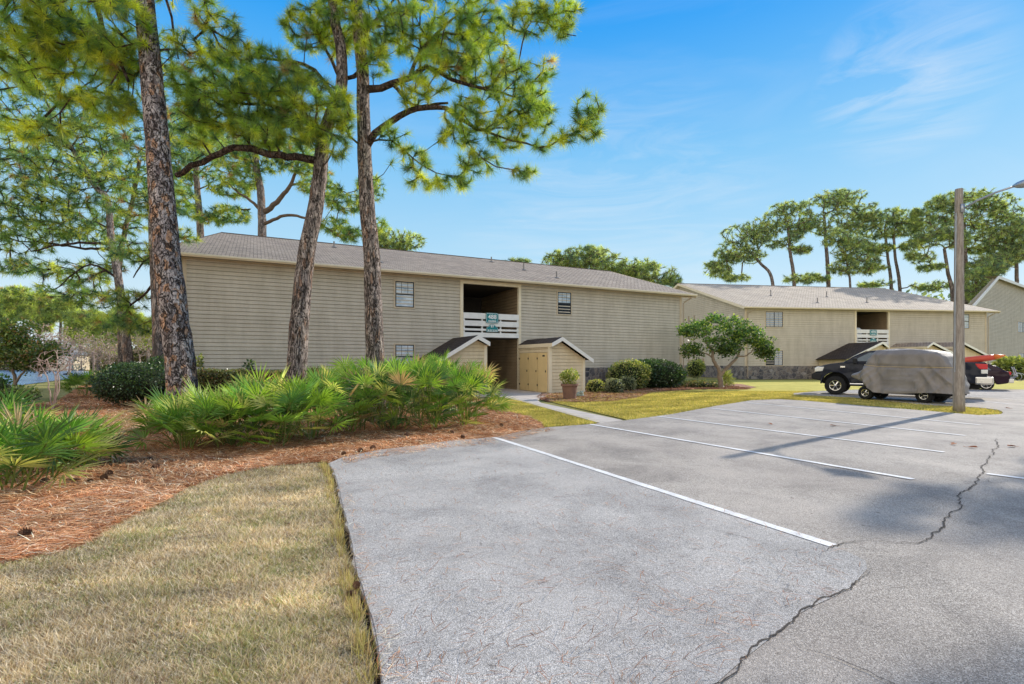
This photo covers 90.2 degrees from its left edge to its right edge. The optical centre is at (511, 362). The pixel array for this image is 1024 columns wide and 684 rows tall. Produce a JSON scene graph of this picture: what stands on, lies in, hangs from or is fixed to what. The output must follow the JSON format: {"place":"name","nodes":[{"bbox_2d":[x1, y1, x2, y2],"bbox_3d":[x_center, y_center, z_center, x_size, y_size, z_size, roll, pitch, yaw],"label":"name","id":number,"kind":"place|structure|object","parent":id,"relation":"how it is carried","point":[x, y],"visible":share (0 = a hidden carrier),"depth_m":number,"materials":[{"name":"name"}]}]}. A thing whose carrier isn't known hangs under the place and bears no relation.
{"place":"outdoors","nodes":[
{"label":"outdoors","id":0,"kind":"place"},
{"bbox_2d":[0,370,88,384],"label":"pond","id":1,"kind":"structure","parent":0,"point":[31,379],"depth_m":54.52,"materials":[{"name":"blue liquid"}]},
{"bbox_2d":[91,410,145,432],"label":"dry grass","id":2,"kind":"structure","parent":0,"point":[121,412],"depth_m":13.49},
{"bbox_2d":[0,462,376,683],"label":"dry lawn","id":3,"kind":"structure","parent":0,"point":[278,490],"depth_m":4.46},
{"bbox_2d":[318,459,385,683],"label":"edge grass","id":4,"kind":"structure","parent":3,"relation":"on","point":[354,600],"depth_m":3.24,"materials":[{"name":"plant"}]},
{"bbox_2d":[330,470,379,683],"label":"parking edge soil","id":5,"kind":"structure","parent":0,"point":[363,607],"depth_m":3.13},
{"bbox_2d":[0,0,1023,362],"label":"sky","id":6,"kind":"structure","parent":0,"point":[723,112],"materials":[{"name":"blue"}]},
{"bbox_2d":[1,366,1023,564],"bbox_3d":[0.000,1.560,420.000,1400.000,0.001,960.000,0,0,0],"label":"ground","id":7,"kind":"structure","parent":0,"point":[42,387],"depth_m":26.33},
{"bbox_2d":[0,283,33,368],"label":"pine tree","id":8,"kind":"object","parent":7,"relation":"on","point":[10,303],"visible":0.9,"depth_m":93.86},
{"bbox_2d":[0,384,42,403],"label":"shrub","id":9,"kind":"object","parent":7,"relation":"on","point":[31,391],"visible":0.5,"depth_m":16.48,"materials":[{"name":"green plant"}]},
{"bbox_2d":[15,290,57,336],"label":"pine tree","id":10,"kind":"object","parent":7,"relation":"on","point":[33,306],"visible":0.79,"depth_m":93.96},
{"bbox_2d":[0,314,76,401],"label":"tree","id":11,"kind":"object","parent":7,"relation":"on","point":[12,338],"visible":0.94,"depth_m":19.77,"materials":[{"name":"green plant"}]},
{"bbox_2d":[19,320,75,375],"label":"bare tree","id":12,"kind":"object","parent":7,"relation":"on","point":[64,342],"visible":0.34,"depth_m":55.31,"materials":[{"name":"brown plant"}]},
{"bbox_2d":[39,293,76,343],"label":"pine tree","id":13,"kind":"object","parent":7,"relation":"on","point":[53,309],"visible":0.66,"depth_m":93.89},
{"bbox_2d":[45,348,89,370],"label":"house","id":14,"kind":"structure","parent":7,"relation":"on","point":[76,366],"depth_m":93.86,"materials":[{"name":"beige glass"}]},
{"bbox_2d":[42,326,100,374],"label":"bare tree","id":15,"kind":"object","parent":7,"relation":"on","point":[81,340],"visible":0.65,"depth_m":59.99,"materials":[{"name":"brown plant"}]},
{"bbox_2d":[0,29,143,364],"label":"pine tree","id":16,"kind":"object","parent":7,"relation":"on","point":[67,212],"visible":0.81,"depth_m":27.66,"materials":[{"name":"plant"}]},
{"bbox_2d":[58,307,91,370],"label":"pine tree","id":17,"kind":"object","parent":7,"relation":"on","point":[70,320],"visible":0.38,"depth_m":93.82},
{"bbox_2d":[0,342,152,369],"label":"undergrowth","id":18,"kind":"object","parent":7,"relation":"on","point":[136,355],"visible":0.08,"depth_m":99.12,"materials":[{"name":"brown plant"}]},
{"bbox_2d":[65,335,117,373],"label":"bare tree","id":19,"kind":"object","parent":7,"relation":"on","point":[94,360],"visible":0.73,"depth_m":65.88,"materials":[{"name":"brown plant"}]},
{"bbox_2d":[0,142,186,363],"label":"pine tree","id":20,"kind":"object","parent":7,"relation":"on","point":[125,227],"visible":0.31,"depth_m":30.89,"materials":[{"name":"plant"}]},
{"bbox_2d":[73,308,117,370],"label":"pine tree","id":21,"kind":"object","parent":7,"relation":"on","point":[96,331],"visible":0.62,"depth_m":93.74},
{"bbox_2d":[86,331,117,364],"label":"bare tree","id":22,"kind":"object","parent":7,"relation":"on","point":[105,348],"visible":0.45,"depth_m":71.83,"materials":[{"name":"brown plant"}]},
{"bbox_2d":[105,306,137,343],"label":"pine tree","id":23,"kind":"object","parent":7,"relation":"on","point":[113,330],"visible":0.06,"depth_m":93.70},
{"bbox_2d":[112,328,152,361],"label":"bare tree","id":24,"kind":"object","parent":7,"relation":"on","point":[138,346],"visible":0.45,"depth_m":77.92,"materials":[{"name":"brown plant"}]},
{"bbox_2d":[131,311,151,361],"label":"pine tree","id":25,"kind":"object","parent":7,"relation":"on","point":[145,344],"visible":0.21,"depth_m":94.08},
{"bbox_2d":[167,107,253,237],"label":"pine tree","id":26,"kind":"object","parent":7,"relation":"on","point":[200,217],"visible":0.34,"depth_m":43.42,"materials":[{"name":"plant"}]},
{"bbox_2d":[0,384,544,562],"bbox_3d":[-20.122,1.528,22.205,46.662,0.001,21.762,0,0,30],"label":"pine straw bed","id":27,"kind":"object","parent":7,"relation":"on","point":[327,440],"visible":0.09,"depth_m":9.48,"materials":[{"name":"plant"}]},
{"bbox_2d":[0,373,15,389],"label":"shrub","id":28,"kind":"object","parent":27,"relation":"on","point":[2,380],"visible":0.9,"depth_m":15.54,"materials":[{"name":"green plant"}]},
{"bbox_2d":[17,527,31,537],"bbox_3d":[-4.192,1.471,4.397,0.101,0.100,0.096,0,-17,14],"label":"pine cone","id":29,"kind":"object","parent":27,"relation":"on","point":[24,531],"visible":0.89,"depth_m":4.38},
{"bbox_2d":[0,381,64,446],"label":"palmetto","id":30,"kind":"object","parent":27,"relation":"on","point":[9,404],"visible":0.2,"depth_m":7.46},
{"bbox_2d":[30,350,74,410],"bbox_3d":[-14.391,0.573,16.010,1.309,1.952,0.874,0,0,0],"label":"bare tree","id":31,"kind":"object","parent":27,"relation":"on","point":[56,378],"visible":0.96,"depth_m":15.99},
{"bbox_2d":[0,412,110,491],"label":"palmetto","id":32,"kind":"object","parent":27,"relation":"on","point":[40,437],"visible":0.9,"depth_m":5.92,"materials":[{"name":"plant"}]},
{"bbox_2d":[0,398,132,483],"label":"palmetto","id":33,"kind":"object","parent":27,"relation":"on","point":[80,420],"visible":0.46,"depth_m":6.48,"materials":[{"name":"plant"}]},
{"bbox_2d":[1,404,139,469],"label":"palmetto","id":34,"kind":"object","parent":27,"relation":"on","point":[96,427],"visible":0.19,"depth_m":7.29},
{"bbox_2d":[52,367,98,395],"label":"palmetto","id":35,"kind":"object","parent":27,"relation":"on","point":[74,379],"visible":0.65,"depth_m":22.07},
{"bbox_2d":[85,361,165,405],"bbox_3d":[-13.152,0.757,17.745,2.732,1.611,2.724,0,0,0],"label":"hedge","id":36,"kind":"object","parent":27,"relation":"on","point":[123,382],"visible":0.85,"depth_m":17.08,"materials":[{"name":"green plant"}]},
{"bbox_2d":[0,0,259,434],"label":"pine tree","id":37,"kind":"object","parent":27,"relation":"on","point":[99,50],"visible":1,"depth_m":10.86,"materials":[{"name":"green plant"}]},
{"bbox_2d":[145,355,164,392],"bbox_3d":[-13.020,0.494,19.010,1.994,1.620,1.976,0,0,0],"label":"hedge","id":38,"kind":"object","parent":27,"relation":"on","point":[159,360],"visible":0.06,"depth_m":18.61,"materials":[{"name":"green plant"}]},
{"bbox_2d":[88,24,232,397],"bbox_3d":[-14.030,-5.689,20.100,6.288,14.228,3.817,0,0,0],"label":"pine tree","id":39,"kind":"object","parent":27,"relation":"on","point":[134,320],"visible":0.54,"depth_m":19.94,"materials":[{"name":"plant"}]},
{"bbox_2d":[121,384,222,438],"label":"palmetto","id":40,"kind":"object","parent":27,"relation":"on","point":[145,404],"visible":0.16,"depth_m":9.70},
{"bbox_2d":[115,390,244,450],"bbox_3d":[-5.590,0.976,8.927,2.151,1.046,2.118,0,0,0],"label":"palmetto","id":41,"kind":"object","parent":27,"relation":"on","point":[165,422],"visible":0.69,"depth_m":8.57,"materials":[{"name":"plant"}]},
{"bbox_2d":[150,375,313,446],"bbox_3d":[-4.960,0.848,9.051,2.595,1.304,2.314,0,0,32],"label":"palmetto","id":42,"kind":"object","parent":27,"relation":"on","point":[215,408],"visible":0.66,"depth_m":8.66,"materials":[{"name":"plant"}]},
{"bbox_2d":[212,362,300,432],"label":"palmetto","id":43,"kind":"object","parent":27,"relation":"on","point":[255,377],"visible":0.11,"depth_m":10.45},
{"bbox_2d":[163,0,359,421],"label":"pine tree","id":44,"kind":"object","parent":27,"relation":"on","point":[238,95],"visible":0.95,"depth_m":12.72,"materials":[{"name":"green plant"}]},
{"bbox_2d":[197,366,340,394],"bbox_3d":[-9.060,0.850,19.286,5.161,1.425,1.468,0,0,-27],"label":"hedge","id":45,"kind":"object","parent":27,"relation":"on","point":[221,376],"visible":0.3,"depth_m":18.09,"materials":[{"name":"green plant"}]},
{"bbox_2d":[196,373,359,445],"bbox_3d":[-4.276,0.831,9.276,2.430,1.336,2.670,0,0,40],"label":"palmetto","id":46,"kind":"object","parent":27,"relation":"on","point":[265,395],"visible":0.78,"depth_m":8.95,"materials":[{"name":"plant"}]},
{"bbox_2d":[239,364,380,439],"bbox_3d":[-3.857,0.755,9.916,2.455,1.489,2.630,0,0,0],"label":"palmetto","id":47,"kind":"object","parent":27,"relation":"on","point":[318,418],"visible":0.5,"depth_m":9.68,"materials":[{"name":"plant"}]},
{"bbox_2d":[305,362,386,417],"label":"palmetto","id":48,"kind":"object","parent":27,"relation":"on","point":[320,368],"visible":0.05,"depth_m":13.36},
{"bbox_2d":[289,361,407,432],"bbox_3d":[-3.521,0.702,10.891,2.675,1.587,2.631,0,0,38],"label":"palmetto","id":49,"kind":"object","parent":27,"relation":"on","point":[361,378],"visible":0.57,"depth_m":10.63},
{"bbox_2d":[323,354,420,420],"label":"palmetto","id":50,"kind":"object","parent":27,"relation":"on","point":[362,363],"visible":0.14,"depth_m":12.62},
{"bbox_2d":[332,354,460,428],"bbox_3d":[-2.759,0.620,11.250,2.798,1.735,2.720,0,0,-42],"label":"palmetto","id":51,"kind":"object","parent":27,"relation":"on","point":[397,378],"visible":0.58,"depth_m":11.13,"materials":[{"name":"plant"}]},
{"bbox_2d":[366,349,482,419],"bbox_3d":[-2.455,0.537,13.590,3.357,1.920,3.152,0,0,0],"label":"palmetto","id":52,"kind":"object","parent":27,"relation":"on","point":[435,359],"visible":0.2,"depth_m":13.29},
{"bbox_2d":[374,356,487,429],"bbox_3d":[-1.861,0.651,11.703,2.828,1.698,2.622,0,0,0],"label":"palmetto","id":53,"kind":"object","parent":27,"relation":"on","point":[443,376],"visible":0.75,"depth_m":11.18,"materials":[{"name":"plant"}]},
{"bbox_2d":[275,0,610,420],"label":"pine tree","id":54,"kind":"object","parent":27,"relation":"on","point":[399,16],"visible":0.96,"depth_m":12.85,"materials":[{"name":"green plant"}]},
{"bbox_2d":[410,356,495,416],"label":"palmetto","id":55,"kind":"object","parent":27,"relation":"on","point":[467,368],"visible":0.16,"depth_m":13.47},
{"bbox_2d":[416,362,517,425],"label":"palmetto","id":56,"kind":"object","parent":27,"relation":"on","point":[475,383],"visible":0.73,"depth_m":11.98,"materials":[{"name":"plant"}]},
{"bbox_2d":[213,121,389,244],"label":"pine tree","id":57,"kind":"object","parent":7,"relation":"on","point":[250,163],"visible":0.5,"depth_m":41.41,"materials":[{"name":"plant"}]},
{"bbox_2d":[378,225,426,250],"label":"pine tree","id":58,"kind":"object","parent":7,"relation":"on","point":[394,242],"visible":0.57,"depth_m":61.44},
{"bbox_2d":[148,232,697,394],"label":"apartment building","id":59,"kind":"structure","parent":7,"relation":"on","point":[556,320],"depth_m":25.61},
{"bbox_2d":[394,280,414,308],"bbox_3d":[-5.263,-3.324,25.009,1.047,1.376,0.070,0,0,-27],"label":"window","id":60,"kind":"structure","parent":59,"relation":"in","point":[406,306],"depth_m":24.99,"materials":[{"name":"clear glass"}]},
{"bbox_2d":[394,343,414,362],"bbox_3d":[-5.263,-0.275,25.009,1.047,1.298,0.070,0,0,-27],"label":"window","id":61,"kind":"structure","parent":59,"relation":"in","point":[407,345],"depth_m":24.97,"materials":[{"name":"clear glass"}]},
{"bbox_2d":[486,313,498,322],"bbox_3d":[-1.048,-2.340,27.006,0.730,0.540,0.046,0,0,-27],"label":"number sign","id":62,"kind":"object","parent":59,"relation":"attached to","point":[492,317],"visible":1,"depth_m":26.99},
{"bbox_2d":[556,291,571,315],"bbox_3d":[2.987,-3.372,29.167,1.021,1.371,0.070,0,0,-27],"label":"window","id":63,"kind":"structure","parent":59,"relation":"in","point":[559,297],"depth_m":29.16,"materials":[{"name":"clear glass"}]},
{"bbox_2d":[472,390,622,422],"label":"walkway","id":64,"kind":"structure","parent":7,"relation":"on","point":[526,396],"depth_m":18.12,"materials":[{"name":"concrete"}]},
{"bbox_2d":[539,243,627,271],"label":"pine tree","id":65,"kind":"object","parent":7,"relation":"on","point":[595,258],"visible":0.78,"depth_m":64.91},
{"bbox_2d":[609,257,683,287],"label":"pine tree","id":66,"kind":"object","parent":7,"relation":"on","point":[636,268],"visible":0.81,"depth_m":65.21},
{"bbox_2d":[328,389,1023,683],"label":"parking lot","id":67,"kind":"structure","parent":7,"relation":"on","point":[957,617],"depth_m":5.42,"materials":[{"name":"asphalt"}]},
{"bbox_2d":[329,438,866,683],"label":"new asphalt patch","id":68,"kind":"object","parent":67,"relation":"on","point":[558,605],"visible":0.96,"depth_m":3.65,"materials":[{"name":"asphalt"}]},
{"bbox_2d":[332,468,411,683],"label":"pine straw","id":69,"kind":"object","parent":68,"relation":"on","point":[380,610],"visible":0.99,"depth_m":2.85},
{"bbox_2d":[337,434,498,464],"bbox_3d":[-1.438,1.458,8.905,3.524,0.096,1.052,0,0,-42],"label":"pine straw","id":70,"kind":"object","parent":68,"relation":"on","point":[458,444],"visible":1,"depth_m":8.76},
{"bbox_2d":[338,441,859,683],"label":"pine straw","id":71,"kind":"object","parent":68,"relation":"on","point":[584,597],"visible":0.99,"depth_m":3.12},
{"bbox_2d":[492,437,835,545],"bbox_3d":[1.126,1.491,7.163,0.117,0.001,6.709,0,0,-26],"label":"parking line","id":72,"kind":"object","parent":68,"relation":"on","point":[811,538],"visible":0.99,"depth_m":5.42,"materials":[{"name":"paint"}]},
{"bbox_2d":[590,424,914,478],"bbox_3d":[3.497,1.491,9.414,0.118,0.001,6.646,0,0,-29],"label":"parking line","id":73,"kind":"object","parent":67,"relation":"on","point":[769,454],"visible":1,"depth_m":8.16,"materials":[{"name":"paint"}]},
{"bbox_2d":[714,571,869,683],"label":"asphalt crack","id":74,"kind":"object","parent":67,"relation":"on","point":[758,642],"visible":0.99,"depth_m":2.84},
{"bbox_2d":[658,416,944,451],"bbox_3d":[5.604,1.491,11.306,0.116,0.001,6.472,0,0,-29],"label":"parking line","id":75,"kind":"object","parent":67,"relation":"on","point":[812,435],"visible":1,"depth_m":10.25,"materials":[{"name":"paint"}]},
{"bbox_2d":[712,408,964,435],"bbox_3d":[7.845,1.491,13.485,0.117,0.001,6.786,0,0,-24],"label":"parking line","id":76,"kind":"object","parent":67,"relation":"on","point":[845,422],"visible":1,"depth_m":12.42,"materials":[{"name":"paint"}]},
{"bbox_2d":[812,350,993,397],"bbox_3d":[17.304,0.477,23.022,6.320,2.054,2.380,0,0,39],"label":"pickup truck","id":77,"kind":"object","parent":67,"relation":"on","point":[836,378],"visible":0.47,"depth_m":23.25,"materials":[{"name":"metal"}]},
{"bbox_2d":[965,354,1005,361],"bbox_3d":[19.042,-0.032,21.514,2.569,0.592,0.320,0,0,39],"label":"kayak","id":78,"kind":"object","parent":77,"relation":"in","point":[982,358],"visible":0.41,"depth_m":21.05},
{"bbox_2d":[851,348,969,402],"bbox_3d":[15.358,0.482,19.836,1.765,2.046,3.630,0,0,-27],"label":"covered vehicle under tarp","id":79,"kind":"object","parent":67,"relation":"on","point":[924,376],"visible":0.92,"depth_m":19.17,"materials":[{"name":"fabric"}]},
{"bbox_2d":[860,438,998,542],"bbox_3d":[6.410,1.492,7.069,8.746,0.001,0.475,0,0,-41],"label":"asphalt crack","id":80,"kind":"object","parent":67,"relation":"on","point":[969,488],"visible":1,"depth_m":5.33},
{"bbox_2d":[980,363,1023,389],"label":"hatchback car","id":81,"kind":"object","parent":67,"relation":"on","point":[999,375],"visible":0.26,"depth_m":27.31,"materials":[{"name":"black metal"}]},
{"bbox_2d":[685,359,705,378],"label":"shrub","id":82,"kind":"object","parent":7,"relation":"on","point":[694,368],"visible":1,"depth_m":43.61,"materials":[{"name":"green plant"}]},
{"bbox_2d":[702,217,778,284],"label":"pine tree","id":83,"kind":"object","parent":7,"relation":"on","point":[754,236],"visible":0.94,"depth_m":75.42,"materials":[{"name":"plant"}]},
{"bbox_2d":[755,198,826,285],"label":"pine tree","id":84,"kind":"object","parent":7,"relation":"on","point":[796,231],"visible":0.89,"depth_m":75.52,"materials":[{"name":"plant"}]},
{"bbox_2d":[795,187,880,286],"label":"pine tree","id":85,"kind":"object","parent":7,"relation":"on","point":[841,198],"visible":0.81,"depth_m":77.43,"materials":[{"name":"plant"}]},
{"bbox_2d":[820,227,883,286],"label":"pine tree","id":86,"kind":"object","parent":7,"relation":"on","point":[848,243],"visible":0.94,"depth_m":71.54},
{"bbox_2d":[855,208,901,289],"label":"pine tree","id":87,"kind":"object","parent":7,"relation":"on","point":[877,248],"visible":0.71,"depth_m":77.44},
{"bbox_2d":[883,205,953,294],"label":"pine tree","id":88,"kind":"object","parent":7,"relation":"on","point":[898,227],"visible":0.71,"depth_m":77.67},
{"bbox_2d":[893,288,949,300],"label":"undergrowth","id":89,"kind":"object","parent":7,"relation":"on","point":[925,293],"depth_m":96.00,"materials":[{"name":"green plant"}]},
{"bbox_2d":[901,206,975,301],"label":"pine tree","id":90,"kind":"object","parent":7,"relation":"on","point":[937,235],"visible":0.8,"depth_m":73.70,"materials":[{"name":"plant"}]},
{"bbox_2d":[921,186,1023,304],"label":"pine tree","id":91,"kind":"object","parent":7,"relation":"on","point":[940,202],"visible":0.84,"depth_m":75.19,"materials":[{"name":"plant"}]},
{"bbox_2d":[964,256,1011,301],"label":"pine tree","id":92,"kind":"object","parent":7,"relation":"on","point":[994,267],"visible":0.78,"depth_m":69.56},
{"bbox_2d":[964,215,1023,290],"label":"pine tree","id":93,"kind":"object","parent":7,"relation":"on","point":[1011,251],"visible":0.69,"depth_m":73.48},
{"bbox_2d":[968,276,1023,364],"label":"apartment building","id":94,"kind":"structure","parent":7,"relation":"on","point":[1004,296],"depth_m":64.32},
{"bbox_2d":[991,355,1023,379],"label":"shrub","id":95,"kind":"object","parent":7,"relation":"on","point":[1005,363],"visible":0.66,"depth_m":45.40,"materials":[{"name":"green plant"}]},
{"bbox_2d":[553,380,1023,419],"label":"lawn","id":96,"kind":"structure","parent":0,"point":[788,385],"depth_m":32.43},
{"bbox_2d":[537,383,754,402],"bbox_3d":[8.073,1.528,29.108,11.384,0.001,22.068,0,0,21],"label":"mulch bed","id":97,"kind":"object","parent":96,"relation":"on","point":[742,385],"visible":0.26,"depth_m":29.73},
{"bbox_2d":[561,383,578,398],"bbox_3d":[2.400,1.215,21.244,0.740,0.650,0.740,0,0,0],"label":"flower pot","id":98,"kind":"object","parent":97,"relation":"on","point":[569,391],"visible":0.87,"depth_m":20.99,"materials":[{"name":"ceramic"}]},
{"bbox_2d":[559,368,579,383],"bbox_3d":[2.384,0.861,21.255,0.949,1.360,0.905,0,0,0],"label":"potted shrub","id":99,"kind":"object","parent":98,"relation":"in","point":[564,376],"visible":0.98,"depth_m":21.09,"materials":[{"name":"green plant"}]},
{"bbox_2d":[585,379,605,391],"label":"shrub","id":100,"kind":"object","parent":97,"relation":"on","point":[594,385],"visible":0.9,"depth_m":25.94,"materials":[{"name":"green plant"}]},
{"bbox_2d":[604,377,625,392],"bbox_3d":[5.142,1.161,25.583,1.122,0.860,1.112,0,0,0],"label":"shrub","id":101,"kind":"object","parent":97,"relation":"on","point":[612,385],"visible":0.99,"depth_m":25.34,"materials":[{"name":"green plant"}]},
{"bbox_2d":[605,358,651,388],"bbox_3d":[6.663,0.684,29.172,2.711,1.884,2.281,0,0,0],"label":"hedge","id":102,"kind":"object","parent":97,"relation":"on","point":[637,370],"visible":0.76,"depth_m":28.63,"materials":[{"name":"green plant"}]},
{"bbox_2d":[620,376,636,389],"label":"shrub","id":103,"kind":"object","parent":97,"relation":"on","point":[630,383],"visible":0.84,"depth_m":27.12,"materials":[{"name":"green plant"}]},
{"bbox_2d":[632,358,687,387],"bbox_3d":[8.554,0.673,30.449,3.821,1.942,3.076,0,0,0],"label":"hedge","id":104,"kind":"object","parent":97,"relation":"on","point":[667,374],"visible":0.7,"depth_m":29.62,"materials":[{"name":"green plant"}]},
{"bbox_2d":[681,378,724,387],"bbox_3d":[11.560,1.298,31.034,2.747,0.672,1.603,0,0,0],"label":"shrub","id":105,"kind":"object","parent":97,"relation":"on","point":[692,383],"visible":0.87,"depth_m":30.73,"materials":[{"name":"green plant"}]},
{"bbox_2d":[675,310,779,387],"bbox_3d":[12.687,-0.727,30.043,6.156,4.614,2.385,0,0,0],"label":"tree","id":106,"kind":"object","parent":97,"relation":"on","point":[736,336],"visible":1,"depth_m":29.78,"materials":[{"name":"green plant"}]},
{"bbox_2d":[721,369,735,385],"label":"shrub","id":107,"kind":"object","parent":97,"relation":"on","point":[727,374],"visible":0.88,"depth_m":31.83,"materials":[{"name":"green plant"}]},
{"bbox_2d":[547,390,1001,419],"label":"lawn grass","id":108,"kind":"structure","parent":96,"relation":"on","point":[675,401],"depth_m":19.32,"materials":[{"name":"plant"}]},
{"bbox_2d":[952,180,1023,411],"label":"street lamp","id":109,"kind":"object","parent":96,"relation":"on","point":[960,207],"visible":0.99,"depth_m":15.66,"materials":[{"name":"brown wood"}]},
{"bbox_2d":[674,283,1000,378],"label":"apartment building","id":110,"kind":"structure","parent":0,"point":[810,328],"depth_m":48.65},
{"bbox_2d":[765,311,782,327],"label":"window","id":111,"kind":"structure","parent":110,"relation":"in","point":[778,314],"depth_m":46.68,"materials":[{"name":"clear glass"}]},
{"bbox_2d":[765,350,782,365],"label":"window","id":112,"kind":"structure","parent":110,"relation":"in","point":[776,362],"depth_m":46.73,"materials":[{"name":"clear glass"}]},
{"label":"lawn","id":113,"kind":"structure","parent":0,"visible":0},
{"bbox_2d":[487,397,596,426],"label":"lawn grass","id":114,"kind":"structure","parent":113,"relation":"on","point":[550,417],"depth_m":14.74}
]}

